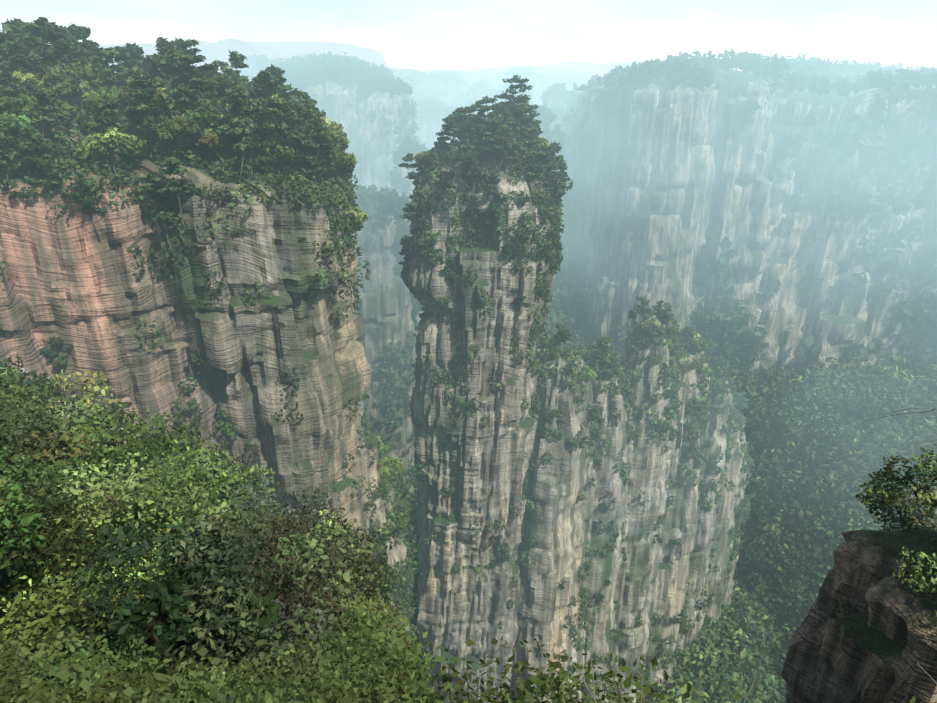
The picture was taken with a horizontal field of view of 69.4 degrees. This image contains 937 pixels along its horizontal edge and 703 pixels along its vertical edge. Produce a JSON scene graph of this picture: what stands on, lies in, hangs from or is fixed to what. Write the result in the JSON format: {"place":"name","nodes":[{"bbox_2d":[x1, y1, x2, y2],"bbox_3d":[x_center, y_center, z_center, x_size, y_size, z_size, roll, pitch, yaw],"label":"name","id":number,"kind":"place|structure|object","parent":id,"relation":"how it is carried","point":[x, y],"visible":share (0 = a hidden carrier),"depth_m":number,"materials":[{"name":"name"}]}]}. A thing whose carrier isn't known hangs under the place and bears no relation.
{"place":"outdoors","nodes":[
{"label":"outdoors","id":0,"kind":"place"},
{"bbox_2d":[0,112,382,578],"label":"massif","id":1,"kind":"structure","parent":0,"point":[84,290],"depth_m":96.21,"materials":[{"name":"brown stone"}]},
{"bbox_2d":[0,17,391,582],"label":"trees","id":2,"kind":"object","parent":1,"relation":"on","point":[75,72],"depth_m":93.64,"materials":[{"name":"green plant"}]},
{"bbox_2d":[369,434,419,652],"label":"trees","id":3,"kind":"object","parent":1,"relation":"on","point":[390,471],"depth_m":142.32,"materials":[{"name":"green plant"}]},
{"bbox_2d":[0,356,407,700],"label":"bushes","id":4,"kind":"object","parent":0,"point":[140,473],"depth_m":18.34,"materials":[{"name":"green plant"}]},
{"bbox_2d":[0,652,474,702],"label":"viewpoint hill ground","id":5,"kind":"structure","parent":0,"point":[439,679],"depth_m":22.04,"materials":[{"name":"green plant"}]},
{"bbox_2d":[0,444,936,702],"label":"shrub leaves","id":6,"kind":"object","parent":5,"relation":"on","point":[382,661],"visible":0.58,"depth_m":9.10,"materials":[{"name":"green plant"}]},
{"bbox_2d":[545,396,936,702],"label":"pale twigs","id":7,"kind":"object","parent":5,"relation":"on","point":[661,612],"visible":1,"depth_m":3.28,"materials":[{"name":"plant"}]},
{"bbox_2d":[781,526,936,702],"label":"outcrop","id":8,"kind":"object","parent":5,"relation":"on","point":[880,645],"visible":1,"depth_m":25.73,"materials":[{"name":"brown stone"}]},
{"bbox_2d":[97,38,387,71],"bbox_3d":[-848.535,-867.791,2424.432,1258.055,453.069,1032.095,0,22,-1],"label":"massif","id":9,"kind":"structure","parent":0,"point":[220,48],"depth_m":2244.01,"materials":[{"name":"stone"}]},
{"bbox_2d":[221,68,427,96],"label":"massif","id":10,"kind":"structure","parent":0,"point":[408,76],"depth_m":1128.77,"materials":[{"name":"stone"}]},
{"bbox_2d":[414,115,459,150],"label":"massif","id":11,"kind":"structure","parent":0,"point":[428,130],"depth_m":902.45,"materials":[{"name":"stone"}]},
{"bbox_2d":[0,0,936,71],"label":"sky","id":12,"kind":"structure","parent":0,"point":[420,35],"materials":[{"name":"white"}]},
{"bbox_2d":[466,80,497,104],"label":"massif","id":13,"kind":"structure","parent":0,"point":[477,90],"depth_m":1196.29,"materials":[{"name":"stone"}]},
{"bbox_2d":[424,70,596,102],"bbox_3d":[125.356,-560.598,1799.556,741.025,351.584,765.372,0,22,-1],"label":"massif","id":14,"kind":"structure","parent":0,"point":[568,78],"depth_m":1731.22,"materials":[{"name":"stone"}]},
{"bbox_2d":[470,60,664,76],"bbox_3d":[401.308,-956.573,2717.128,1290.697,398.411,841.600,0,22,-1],"label":"massif","id":15,"kind":"structure","parent":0,"point":[599,69],"depth_m":2523.93,"materials":[{"name":"stone"}]},
{"bbox_2d":[408,257,924,698],"bbox_3d":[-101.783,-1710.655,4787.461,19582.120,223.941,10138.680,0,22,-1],"label":"valley ground","id":16,"kind":"structure","parent":0,"point":[750,584],"depth_m":338.57,"materials":[{"name":"green plant"}]},
{"bbox_2d":[230,61,264,80],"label":"mountain","id":17,"kind":"structure","parent":16,"relation":"on","point":[251,69],"depth_m":949.85,"materials":[{"name":"stone"}]},
{"bbox_2d":[287,77,360,188],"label":"cliff","id":18,"kind":"structure","parent":16,"relation":"on","point":[336,102],"depth_m":632.30,"materials":[{"name":"grey stone"}]},
{"bbox_2d":[352,210,416,472],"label":"pillar","id":19,"kind":"structure","parent":16,"relation":"on","point":[385,309],"depth_m":340.93,"materials":[{"name":"grey stone"}]},
{"bbox_2d":[354,87,414,190],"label":"pillar","id":20,"kind":"structure","parent":16,"relation":"on","point":[377,165],"depth_m":572.78,"materials":[{"name":"grey stone"}]},
{"bbox_2d":[371,483,406,624],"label":"rock pillar","id":21,"kind":"structure","parent":16,"relation":"on","point":[396,553],"depth_m":139.56,"materials":[{"name":"grey stone"}]},
{"bbox_2d":[397,161,423,335],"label":"pillar","id":22,"kind":"structure","parent":16,"relation":"on","point":[404,171],"depth_m":451.86,"materials":[{"name":"grey stone"}]},
{"bbox_2d":[412,78,466,108],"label":"mountain","id":23,"kind":"structure","parent":16,"relation":"on","point":[449,93],"depth_m":1012.88,"materials":[{"name":"stone"}]},
{"bbox_2d":[401,149,559,702],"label":"pillar","id":24,"kind":"structure","parent":16,"relation":"on","point":[467,602],"depth_m":149.49,"materials":[{"name":"grey stone"}]},
{"bbox_2d":[398,75,572,629],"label":"trees","id":25,"kind":"object","parent":24,"relation":"on","point":[542,149],"depth_m":131.46,"materials":[{"name":"green plant"}]},
{"bbox_2d":[485,92,533,111],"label":"mountain","id":26,"kind":"structure","parent":16,"relation":"on","point":[504,100],"depth_m":832.12,"materials":[{"name":"stone"}]},
{"bbox_2d":[503,72,541,105],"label":"mountain","id":27,"kind":"structure","parent":16,"relation":"on","point":[534,79],"depth_m":1059.32,"materials":[{"name":"stone"}]},
{"bbox_2d":[538,119,560,170],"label":"cliff","id":28,"kind":"structure","parent":16,"relation":"on","point":[552,124],"depth_m":510.68,"materials":[{"name":"grey stone"}]},
{"bbox_2d":[505,352,597,702],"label":"fin buttress","id":29,"kind":"structure","parent":16,"relation":"on","point":[556,527],"depth_m":191.61,"materials":[{"name":"grey stone"}]},
{"bbox_2d":[541,97,569,162],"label":"cliff","id":30,"kind":"structure","parent":16,"relation":"on","point":[562,105],"depth_m":595.30,"materials":[{"name":"grey stone"}]},
{"bbox_2d":[228,48,936,702],"bbox_3d":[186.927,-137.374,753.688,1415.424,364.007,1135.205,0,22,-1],"label":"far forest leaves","id":31,"kind":"object","parent":16,"relation":"on","point":[812,420],"visible":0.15,"depth_m":402.02,"materials":[{"name":"green plant"}]},
{"bbox_2d":[580,371,633,702],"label":"fin buttress","id":32,"kind":"structure","parent":16,"relation":"on","point":[601,624],"depth_m":210.84,"materials":[{"name":"grey stone"}]},
{"bbox_2d":[511,296,754,702],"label":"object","id":33,"kind":"object","parent":16,"relation":"on","point":[607,363],"depth_m":211.05,"materials":[{"name":"green plant"}]},
{"bbox_2d":[613,330,672,702],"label":"fin buttress","id":34,"kind":"structure","parent":16,"relation":"on","point":[648,471],"depth_m":226.18,"materials":[{"name":"grey stone"}]},
{"bbox_2d":[584,79,720,351],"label":"prow wall","id":35,"kind":"structure","parent":16,"relation":"on","point":[653,188],"depth_m":439.47,"materials":[{"name":"grey stone"}]},
{"bbox_2d":[640,351,709,699],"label":"fin buttress","id":36,"kind":"structure","parent":16,"relation":"on","point":[669,582],"depth_m":249.18,"materials":[{"name":"grey stone"}]},
{"bbox_2d":[678,376,731,654],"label":"fin buttress","id":37,"kind":"structure","parent":16,"relation":"on","point":[714,434],"depth_m":271.38,"materials":[{"name":"grey stone"}]},
{"bbox_2d":[704,418,745,626],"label":"fin buttress","id":38,"kind":"structure","parent":16,"relation":"on","point":[715,582],"depth_m":287.41,"materials":[{"name":"grey stone"}]},
{"bbox_2d":[721,459,748,610],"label":"fin buttress","id":39,"kind":"structure","parent":16,"relation":"on","point":[729,584],"depth_m":310.39,"materials":[{"name":"grey stone"}]},
{"bbox_2d":[567,71,936,377],"bbox_3d":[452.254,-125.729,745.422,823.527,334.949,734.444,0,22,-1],"label":"wall","id":40,"kind":"structure","parent":16,"relation":"on","point":[752,194],"depth_m":440.81,"materials":[{"name":"grey stone"}]}
]}

